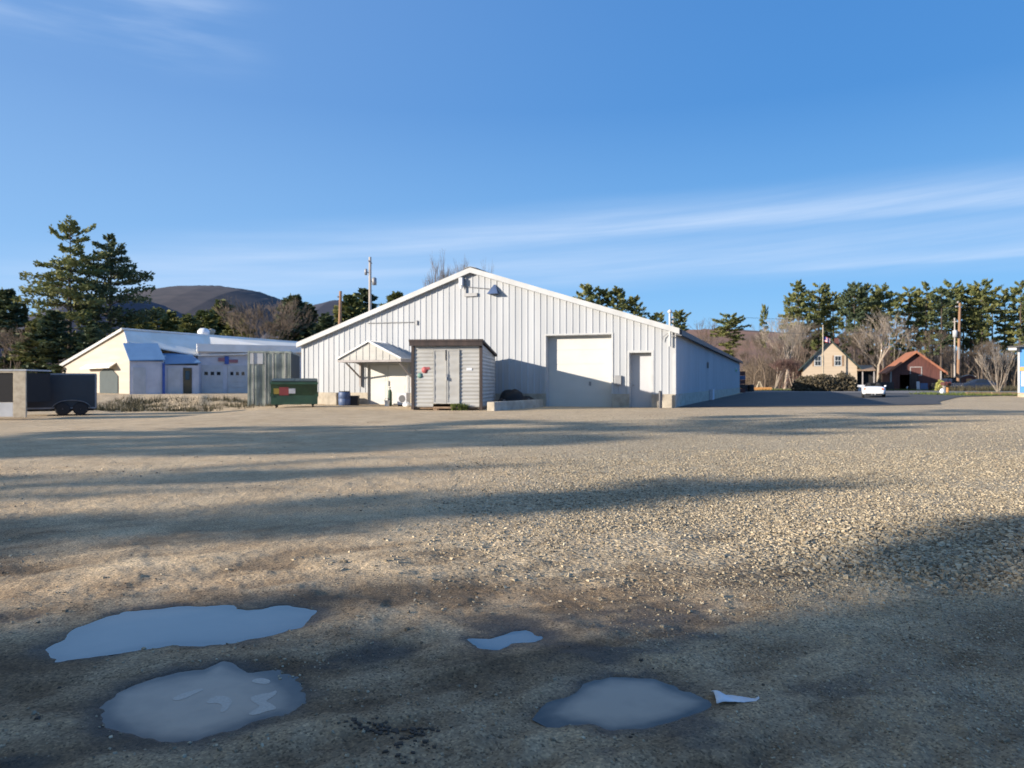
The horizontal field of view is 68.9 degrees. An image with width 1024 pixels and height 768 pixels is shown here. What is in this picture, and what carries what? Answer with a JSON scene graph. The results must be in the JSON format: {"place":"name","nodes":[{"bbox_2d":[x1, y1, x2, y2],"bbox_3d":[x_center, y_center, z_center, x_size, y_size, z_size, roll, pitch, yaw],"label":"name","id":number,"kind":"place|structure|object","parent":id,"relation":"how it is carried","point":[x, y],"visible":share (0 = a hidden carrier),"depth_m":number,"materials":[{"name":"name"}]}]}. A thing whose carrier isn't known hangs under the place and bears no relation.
{"place":"outdoors","nodes":[
{"label":"outdoors","id":0,"kind":"place"},
{"bbox_2d":[18,295,182,360],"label":"hills","id":1,"kind":"structure","parent":0,"point":[138,306],"depth_m":818.66,"materials":[{"name":"plant"}]},
{"bbox_2d":[123,285,281,337],"bbox_3d":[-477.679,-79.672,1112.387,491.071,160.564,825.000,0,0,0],"label":"hills","id":2,"kind":"structure","parent":0,"point":[192,300],"depth_m":1060.32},
{"bbox_2d":[260,300,344,338],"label":"hills","id":3,"kind":"structure","parent":0,"point":[327,306],"depth_m":801.04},
{"bbox_2d":[0,386,1023,767],"bbox_3d":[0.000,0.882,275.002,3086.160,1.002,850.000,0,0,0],"label":"ground","id":4,"kind":"structure","parent":0,"point":[186,528],"depth_m":4.38,"materials":[{"name":"gravel"}]},
{"bbox_2d":[0,287,33,368],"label":"pine tree","id":5,"kind":"object","parent":4,"relation":"on","point":[16,314],"visible":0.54,"depth_m":89.36,"materials":[{"name":"green plant"}]},
{"bbox_2d":[0,369,50,417],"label":"shed","id":6,"kind":"object","parent":4,"relation":"on","point":[20,389],"visible":1,"depth_m":31.70,"materials":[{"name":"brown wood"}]},
{"bbox_2d":[0,323,55,368],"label":"bare tree","id":7,"kind":"object","parent":4,"relation":"on","point":[7,334],"visible":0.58,"depth_m":70.67,"materials":[{"name":"brown plant"}]},
{"bbox_2d":[7,317,60,372],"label":"pine tree","id":8,"kind":"object","parent":4,"relation":"on","point":[22,354],"visible":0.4,"depth_m":71.05,"materials":[{"name":"green plant"}]},
{"bbox_2d":[18,309,79,372],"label":"pine tree","id":9,"kind":"object","parent":4,"relation":"on","point":[52,320],"visible":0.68,"depth_m":70.98,"materials":[{"name":"green plant"}]},
{"bbox_2d":[27,373,96,415],"bbox_3d":[-22.515,0.501,36.267,4.115,2.027,2.250,0,0,-28],"label":"cargo trailer","id":10,"kind":"object","parent":4,"relation":"on","point":[76,393],"visible":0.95,"depth_m":35.88,"materials":[{"name":"black paint"}]},
{"bbox_2d":[9,215,117,348],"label":"pine tree","id":11,"kind":"object","parent":4,"relation":"on","point":[51,288],"visible":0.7,"depth_m":75.10,"materials":[{"name":"green plant"}]},
{"bbox_2d":[63,324,104,371],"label":"pine tree","id":12,"kind":"object","parent":4,"relation":"on","point":[91,334],"visible":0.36,"depth_m":71.43,"materials":[{"name":"green plant"}]},
{"bbox_2d":[50,233,165,340],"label":"pine tree","id":13,"kind":"object","parent":4,"relation":"on","point":[121,272],"visible":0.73,"depth_m":79.22,"materials":[{"name":"green plant"}]},
{"bbox_2d":[147,306,178,330],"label":"pine tree","id":14,"kind":"object","parent":4,"relation":"on","point":[164,323],"visible":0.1,"depth_m":104.71,"materials":[{"name":"green plant"}]},
{"bbox_2d":[54,328,300,393],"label":"cream building","id":15,"kind":"structure","parent":4,"relation":"on","point":[135,361],"depth_m":60.52,"materials":[{"name":"paint"}]},
{"bbox_2d":[100,368,117,393],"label":"door","id":16,"kind":"structure","parent":15,"relation":"in","point":[108,378],"depth_m":61.20,"materials":[{"name":"grey metal"}]},
{"bbox_2d":[133,367,145,393],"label":"wide door","id":17,"kind":"structure","parent":15,"relation":"in","point":[139,373],"depth_m":56.84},
{"bbox_2d":[167,368,180,393],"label":"wide door","id":18,"kind":"structure","parent":15,"relation":"in","point":[173,374],"depth_m":58.23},
{"bbox_2d":[183,368,191,393],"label":"entry door","id":19,"kind":"structure","parent":15,"relation":"in","point":[187,372],"depth_m":58.69,"materials":[{"name":"brown glass"}]},
{"bbox_2d":[202,365,222,392],"bbox_3d":[-24.391,-0.396,60.790,1.622,2.298,0.054,0,0,-28],"label":"garage door","id":20,"kind":"structure","parent":15,"relation":"in","point":[212,381],"depth_m":60.77,"materials":[{"name":"white metal"}]},
{"bbox_2d":[228,365,246,392],"bbox_3d":[-22.678,-0.397,61.702,1.504,2.298,0.054,0,0,-28],"label":"garage door","id":21,"kind":"structure","parent":15,"relation":"in","point":[233,370],"depth_m":61.68,"materials":[{"name":"white metal"}]},
{"bbox_2d":[46,605,316,661],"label":"puddle","id":22,"kind":"object","parent":4,"relation":"on","point":[131,631],"visible":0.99,"depth_m":3.69,"materials":[{"name":"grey liquid"}]},
{"bbox_2d":[170,313,200,333],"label":"pine tree","id":23,"kind":"object","parent":4,"relation":"on","point":[188,325],"visible":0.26,"depth_m":99.42,"materials":[{"name":"green plant"}]},
{"bbox_2d":[95,394,297,411],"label":"weeds","id":24,"kind":"object","parent":4,"relation":"on","point":[134,403],"visible":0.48,"depth_m":44.60,"materials":[{"name":"plant"}]},
{"bbox_2d":[100,661,306,741],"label":"puddle","id":25,"kind":"object","parent":4,"relation":"on","point":[197,705],"visible":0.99,"depth_m":2.83,"materials":[{"name":"liquid"}]},
{"bbox_2d":[190,309,223,334],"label":"pine tree","id":26,"kind":"object","parent":4,"relation":"on","point":[205,321],"visible":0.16,"depth_m":104.44,"materials":[{"name":"green plant"}]},
{"bbox_2d":[209,299,240,333],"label":"pine tree","id":27,"kind":"object","parent":4,"relation":"on","point":[218,317],"visible":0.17,"depth_m":108.64,"materials":[{"name":"green plant"}]},
{"bbox_2d":[220,313,257,337],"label":"pine tree","id":28,"kind":"object","parent":4,"relation":"on","point":[228,333],"visible":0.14,"depth_m":98.88,"materials":[{"name":"green plant"}]},
{"bbox_2d":[220,305,302,339],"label":"bare tree","id":29,"kind":"object","parent":4,"relation":"on","point":[266,327],"visible":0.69,"depth_m":94.12,"materials":[{"name":"brown plant"}]},
{"bbox_2d":[213,295,317,340],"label":"bare tree","id":30,"kind":"object","parent":4,"relation":"on","point":[249,312],"visible":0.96,"depth_m":91.27,"materials":[{"name":"brown plant"}]},
{"bbox_2d":[247,351,299,405],"bbox_3d":[-14.624,-0.212,46.149,2.408,3.394,6.050,0,0,-11],"label":"shipping container","id":31,"kind":"object","parent":4,"relation":"on","point":[264,368],"visible":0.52,"depth_m":43.20,"materials":[{"name":"grey metal"}]},
{"bbox_2d":[249,353,268,405],"bbox_3d":[-14.601,-0.218,43.138,1.087,3.174,0.130,0,0,-11],"label":"container door","id":32,"kind":"structure","parent":31,"relation":"in","point":[258,373],"depth_m":43.15,"materials":[{"name":"metal"}]},
{"bbox_2d":[269,353,288,404],"bbox_3d":[-13.511,-0.218,43.349,1.087,3.174,0.130,0,0,-11],"label":"container door","id":33,"kind":"structure","parent":31,"relation":"in","point":[278,362],"depth_m":43.35,"materials":[{"name":"metal"}]},
{"bbox_2d":[266,293,318,340],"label":"pine tree","id":34,"kind":"object","parent":4,"relation":"on","point":[300,335],"visible":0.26,"depth_m":104.21,"materials":[{"name":"green plant"}]},
{"bbox_2d":[270,378,317,407],"bbox_3d":[-9.654,0.395,33.197,2.020,1.306,1.625,0,0,-14],"label":"dumpster","id":35,"kind":"object","parent":4,"relation":"on","point":[294,391],"visible":0.96,"depth_m":32.59,"materials":[{"name":"green paint"}]},
{"bbox_2d":[307,312,337,335],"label":"pine tree","id":36,"kind":"object","parent":4,"relation":"on","point":[325,321],"visible":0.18,"depth_m":99.43,"materials":[{"name":"green plant"}]},
{"bbox_2d":[325,392,338,404],"bbox_3d":[-8.732,0.718,36.601,0.680,0.600,0.600,0,0,20],"label":"concrete block","id":37,"kind":"object","parent":4,"relation":"on","point":[331,398],"depth_m":36.32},
{"bbox_2d":[338,391,350,405],"bbox_3d":[-7.985,0.679,35.601,0.580,0.680,0.571,0,0,0],"label":"barrel","id":38,"kind":"object","parent":4,"relation":"on","point":[344,397],"visible":0.98,"depth_m":35.36,"materials":[{"name":"blue plastic"}]},
{"bbox_2d":[33,573,666,767],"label":"dirt clods","id":39,"kind":"object","parent":4,"relation":"on","point":[413,730],"visible":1,"depth_m":2.58,"materials":[{"name":"soil"}]},
{"bbox_2d":[332,293,367,325],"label":"pine tree","id":40,"kind":"object","parent":4,"relation":"on","point":[349,308],"visible":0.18,"depth_m":104.22,"materials":[{"name":"green plant"}]},
{"bbox_2d":[352,288,378,317],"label":"pine tree","id":41,"kind":"object","parent":4,"relation":"on","point":[364,295],"visible":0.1,"depth_m":108.95,"materials":[{"name":"green plant"}]},
{"bbox_2d":[364,257,376,310],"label":"utility pole","id":42,"kind":"object","parent":4,"relation":"on","point":[373,281],"visible":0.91,"depth_m":65.87,"materials":[{"name":"grey wood"}]},
{"bbox_2d":[409,339,496,409],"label":"storage shed","id":43,"kind":"structure","parent":4,"relation":"on","point":[445,373],"depth_m":29.35,"materials":[{"name":"grey"}]},
{"bbox_2d":[433,350,446,403],"bbox_3d":[-2.833,-0.292,29.359,0.528,2.120,0.030,0,0,5],"label":"shed door","id":44,"kind":"structure","parent":43,"relation":"in","point":[439,363],"depth_m":29.37,"materials":[{"name":"grey"}]},
{"bbox_2d":[445,350,458,403],"bbox_3d":[-2.340,-0.292,29.280,0.558,2.120,0.100,0,0,5],"label":"shed door","id":45,"kind":"structure","parent":43,"relation":"in","point":[452,376],"depth_m":29.32,"materials":[{"name":"grey"}]},
{"bbox_2d":[467,630,542,649],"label":"puddle","id":46,"kind":"object","parent":4,"relation":"on","point":[505,640],"visible":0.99,"depth_m":3.51,"materials":[{"name":"blue liquid"}]},
{"bbox_2d":[487,398,542,410],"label":"concrete beam","id":47,"kind":"structure","parent":4,"relation":"on","point":[509,405],"depth_m":30.27,"materials":[{"name":"concrete"}]},
{"bbox_2d":[498,389,533,400],"bbox_3d":[0.182,0.765,33.415,1.910,1.110,0.810,0,0,-8],"label":"tarp heap","id":48,"kind":"object","parent":4,"relation":"on","point":[511,395],"visible":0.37,"depth_m":33.15,"materials":[{"name":"black plastic"}]},
{"bbox_2d":[296,266,742,407],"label":"warehouse","id":49,"kind":"structure","parent":4,"relation":"on","point":[550,348],"depth_m":34.64,"materials":[{"name":"white"}]},
{"bbox_2d":[369,365,387,404],"bbox_3d":[-6.615,0.037,37.045,1.053,1.960,0.058,0,0,20],"label":"double door leaf","id":50,"kind":"structure","parent":49,"relation":"in","point":[378,374],"depth_m":37.01,"materials":[{"name":"paint"}]},
{"bbox_2d":[388,365,406,404],"bbox_3d":[-5.617,0.038,36.659,1.053,1.960,0.100,0,0,20],"label":"double door leaf","id":51,"kind":"structure","parent":49,"relation":"in","point":[397,376],"depth_m":36.67,"materials":[{"name":"paint"}]},
{"bbox_2d":[549,335,610,406],"bbox_3d":[3.096,-0.584,33.785,2.989,3.231,0.080,0,0,20],"label":"overhead door","id":52,"kind":"structure","parent":49,"relation":"in","point":[579,366],"depth_m":33.78,"materials":[{"name":"paint"}]},
{"bbox_2d":[631,353,650,406],"bbox_3d":[5.697,-0.159,32.791,0.933,2.384,0.150,0,0,20],"label":"entry door","id":53,"kind":"structure","parent":49,"relation":"in","point":[640,363],"depth_m":32.83,"materials":[{"name":"grey paint"}]},
{"bbox_2d":[573,283,599,302],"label":"pine tree","id":54,"kind":"object","parent":4,"relation":"on","point":[587,288],"visible":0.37,"depth_m":111.28,"materials":[{"name":"green plant"}]},
{"bbox_2d":[592,287,615,306],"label":"pine tree","id":55,"kind":"object","parent":4,"relation":"on","point":[601,301],"visible":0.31,"depth_m":111.48,"materials":[{"name":"green plant"}]},
{"bbox_2d":[605,285,627,311],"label":"pine tree","id":56,"kind":"object","parent":4,"relation":"on","point":[618,293],"visible":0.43,"depth_m":111.38,"materials":[{"name":"green plant"}]},
{"bbox_2d":[532,677,710,730],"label":"puddle","id":57,"kind":"object","parent":4,"relation":"on","point":[614,703],"visible":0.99,"depth_m":2.81,"materials":[{"name":"liquid"}]},
{"bbox_2d":[623,294,649,318],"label":"pine tree","id":58,"kind":"object","parent":4,"relation":"on","point":[632,302],"visible":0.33,"depth_m":111.50,"materials":[{"name":"green plant"}]},
{"bbox_2d":[671,309,691,331],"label":"pine tree","id":59,"kind":"object","parent":4,"relation":"on","point":[677,315],"visible":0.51,"depth_m":111.56,"materials":[{"name":"green plant"}]},
{"bbox_2d":[689,317,725,346],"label":"bare tree","id":60,"kind":"object","parent":4,"relation":"on","point":[706,332],"visible":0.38,"depth_m":136.68,"materials":[{"name":"brown plant"}]},
{"bbox_2d":[710,312,750,356],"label":"pine tree","id":61,"kind":"object","parent":4,"relation":"on","point":[732,322],"visible":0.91,"depth_m":129.37,"materials":[{"name":"green plant"}]},
{"bbox_2d":[711,690,758,703],"bbox_3d":[0.850,1.183,2.836,0.167,0.032,0.113,0,0,4],"label":"paper scrap","id":62,"kind":"object","parent":4,"relation":"on","point":[720,697],"visible":1,"depth_m":2.81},
{"bbox_2d":[733,336,778,384],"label":"bare tree","id":63,"kind":"object","parent":4,"relation":"on","point":[774,351],"visible":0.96,"depth_m":103.13,"materials":[{"name":"brown plant"}]},
{"bbox_2d":[759,304,769,386],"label":"pine tree","id":64,"kind":"object","parent":4,"relation":"on","point":[764,309],"visible":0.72,"depth_m":129.87,"materials":[{"name":"green plant"}]},
{"bbox_2d":[751,315,817,388],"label":"bare tree","id":65,"kind":"object","parent":4,"relation":"on","point":[791,331],"visible":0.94,"depth_m":101.43,"materials":[{"name":"brown plant"}]},
{"bbox_2d":[767,357,801,389],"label":"shrub","id":66,"kind":"object","parent":4,"relation":"on","point":[783,363],"visible":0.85,"depth_m":96.68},
{"bbox_2d":[760,316,811,388],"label":"bare tree","id":67,"kind":"object","parent":4,"relation":"on","point":[777,381],"visible":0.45,"depth_m":109.30,"materials":[{"name":"brown plant"}]},
{"bbox_2d":[767,315,812,388],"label":"bare tree","id":68,"kind":"object","parent":4,"relation":"on","point":[786,378],"visible":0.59,"depth_m":105.31,"materials":[{"name":"brown plant"}]},
{"bbox_2d":[778,292,804,387],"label":"pine tree","id":69,"kind":"object","parent":4,"relation":"on","point":[787,304],"visible":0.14,"depth_m":135.86,"materials":[{"name":"green plant"}]},
{"bbox_2d":[772,321,824,364],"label":"bare tree","id":70,"kind":"object","parent":4,"relation":"on","point":[811,335],"visible":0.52,"depth_m":111.72,"materials":[{"name":"brown plant"}]},
{"bbox_2d":[779,280,820,376],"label":"pine tree","id":71,"kind":"object","parent":4,"relation":"on","point":[802,304],"visible":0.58,"depth_m":121.36,"materials":[{"name":"green plant"}]},
{"bbox_2d":[805,283,832,350],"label":"pine tree","id":72,"kind":"object","parent":4,"relation":"on","point":[824,288],"visible":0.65,"depth_m":125.62,"materials":[{"name":"green plant"}]},
{"bbox_2d":[796,373,847,390],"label":"bush","id":73,"kind":"object","parent":4,"relation":"on","point":[822,382],"visible":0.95,"depth_m":83.23,"materials":[{"name":"green plant"}]},
{"bbox_2d":[820,291,845,348],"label":"pine tree","id":74,"kind":"object","parent":4,"relation":"on","point":[836,299],"visible":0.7,"depth_m":123.44,"materials":[{"name":"green plant"}]},
{"bbox_2d":[798,338,875,390],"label":"house","id":75,"kind":"structure","parent":4,"relation":"on","point":[837,359],"depth_m":87.86,"materials":[{"name":"cream painted wood siding"},{"name":"brown roof shingle"},{"name":"window glass"}]},
{"bbox_2d":[680,392,1000,406],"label":"asphalt drive","id":76,"kind":"structure","parent":4,"relation":"on","point":[761,399],"depth_m":46.67,"materials":[{"name":"asphalt"}]},
{"bbox_2d":[860,383,885,396],"bbox_3d":[25.701,0.436,53.131,1.723,1.038,3.760,0,0,25],"label":"sports car","id":77,"kind":"object","parent":76,"relation":"on","point":[873,389],"visible":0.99,"depth_m":51.62,"materials":[{"name":"white paint"}]},
{"bbox_2d":[830,298,857,355],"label":"pine tree","id":78,"kind":"object","parent":4,"relation":"on","point":[849,320],"visible":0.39,"depth_m":136.10,"materials":[{"name":"green plant"}]},
{"bbox_2d":[834,370,858,390],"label":"bush","id":79,"kind":"object","parent":4,"relation":"on","point":[847,381],"visible":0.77,"depth_m":83.40,"materials":[{"name":"green plant"}]},
{"bbox_2d":[837,281,877,362],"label":"pine tree","id":80,"kind":"object","parent":4,"relation":"on","point":[851,294],"visible":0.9,"depth_m":120.36,"materials":[{"name":"green plant"}]},
{"bbox_2d":[852,283,876,364],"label":"pine tree","id":81,"kind":"object","parent":4,"relation":"on","point":[870,322],"visible":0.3,"depth_m":128.96,"materials":[{"name":"green plant"}]},
{"bbox_2d":[837,319,893,364],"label":"bare tree","id":82,"kind":"object","parent":4,"relation":"on","point":[845,338],"visible":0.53,"depth_m":112.63,"materials":[{"name":"brown plant"}]},
{"bbox_2d":[740,335,1022,387],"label":"wood","id":83,"kind":"object","parent":4,"relation":"on","point":[770,373],"visible":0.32,"depth_m":133.39,"materials":[{"name":"brown plant"}]},
{"bbox_2d":[863,282,900,368],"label":"pine tree","id":84,"kind":"object","parent":4,"relation":"on","point":[877,294],"visible":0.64,"depth_m":122.25,"materials":[{"name":"green plant"}]},
{"bbox_2d":[847,318,918,368],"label":"bare tree","id":85,"kind":"object","parent":4,"relation":"on","point":[878,337],"visible":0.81,"depth_m":106.24,"materials":[{"name":"brown plant"}]},
{"bbox_2d":[865,308,916,381],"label":"bare tree","id":86,"kind":"object","parent":4,"relation":"on","point":[880,361],"visible":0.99,"depth_m":100.62,"materials":[{"name":"brown plant"}]},
{"bbox_2d":[887,301,910,356],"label":"pine tree","id":87,"kind":"object","parent":4,"relation":"on","point":[900,305],"visible":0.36,"depth_m":135.93,"materials":[{"name":"green plant"}]},
{"bbox_2d":[891,286,924,351],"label":"pine tree","id":88,"kind":"object","parent":4,"relation":"on","point":[905,311],"visible":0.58,"depth_m":126.72,"materials":[{"name":"green plant"}]},
{"bbox_2d":[878,350,947,389],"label":"barn","id":89,"kind":"structure","parent":4,"relation":"on","point":[908,369],"depth_m":95.06,"materials":[{"name":"brown wood"}]},
{"bbox_2d":[898,327,949,359],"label":"bare tree","id":90,"kind":"object","parent":4,"relation":"on","point":[929,345],"visible":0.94,"depth_m":114.48,"materials":[{"name":"brown plant"}]},
{"bbox_2d":[909,281,941,354],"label":"pine tree","id":91,"kind":"object","parent":4,"relation":"on","point":[922,322],"visible":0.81,"depth_m":123.70,"materials":[{"name":"green plant"}]},
{"bbox_2d":[925,287,957,367],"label":"pine tree","id":92,"kind":"object","parent":4,"relation":"on","point":[949,324],"visible":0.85,"depth_m":120.41,"materials":[{"name":"green plant"}]},
{"bbox_2d":[931,279,971,376],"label":"pine tree","id":93,"kind":"object","parent":4,"relation":"on","point":[959,292],"visible":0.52,"depth_m":125.43,"materials":[{"name":"green plant"}]},
{"bbox_2d":[952,301,960,382],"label":"utility pole","id":94,"kind":"object","parent":4,"relation":"on","point":[954,333],"visible":0.93,"depth_m":94.85,"materials":[{"name":"brown wood"}]},
{"bbox_2d":[961,294,987,374],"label":"pine tree","id":95,"kind":"object","parent":4,"relation":"on","point":[967,342],"visible":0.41,"depth_m":127.62,"materials":[{"name":"green plant"}]},
{"bbox_2d":[956,379,995,388],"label":"parked car","id":96,"kind":"object","parent":4,"relation":"on","point":[976,382],"visible":0.5,"depth_m":91.45,"materials":[{"name":"blue paint"}]},
{"bbox_2d":[959,278,1004,378],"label":"pine tree","id":97,"kind":"object","parent":4,"relation":"on","point":[981,294],"visible":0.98,"depth_m":122.41,"materials":[{"name":"green plant"}]},
{"bbox_2d":[975,342,1014,391],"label":"shrub","id":98,"kind":"object","parent":4,"relation":"on","point":[1000,363],"visible":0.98,"depth_m":79.83,"materials":[{"name":"brown plant"}]},
{"bbox_2d":[983,296,1006,378],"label":"pine tree","id":99,"kind":"object","parent":4,"relation":"on","point":[989,319],"visible":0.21,"depth_m":135.92,"materials":[{"name":"green plant"}]},
{"bbox_2d":[991,288,1018,387],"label":"pine tree","id":100,"kind":"object","parent":4,"relation":"on","point":[1005,297],"visible":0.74,"depth_m":125.71,"materials":[{"name":"green plant"}]},
{"bbox_2d":[1002,297,1023,386],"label":"pine tree","id":101,"kind":"object","parent":4,"relation":"on","point":[1015,318],"visible":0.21,"depth_m":138.75,"materials":[{"name":"green plant"}]},
{"bbox_2d":[1003,280,1023,387],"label":"pine tree","id":102,"kind":"object","parent":4,"relation":"on","point":[1015,291],"visible":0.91,"depth_m":120.73,"materials":[{"name":"green plant"}]},
{"bbox_2d":[1007,345,1023,396],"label":"blue building","id":103,"kind":"structure","parent":4,"relation":"on","point":[1020,349],"depth_m":49.87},
{"bbox_2d":[0,0,1023,360],"label":"sky","id":104,"kind":"structure","parent":0,"point":[706,159],"materials":[{"name":"blue"}]},
{"bbox_2d":[687,329,997,377],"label":"hills","id":105,"kind":"structure","parent":0,"point":[747,333],"depth_m":307.97,"materials":[{"name":"plant"}]},
{"bbox_2d":[754,388,1017,395],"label":"grass","id":106,"kind":"structure","parent":0,"point":[954,393],"depth_m":59.56,"materials":[{"name":"plant"}]},
{"bbox_2d":[754,391,1017,392],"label":"road","id":107,"kind":"structure","parent":0,"point":[886,391],"depth_m":80.54,"materials":[{"name":"asphalt"}]},
{"bbox_2d":[937,384,1017,390],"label":"tall grass","id":108,"kind":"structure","parent":0,"point":[991,388],"depth_m":84.91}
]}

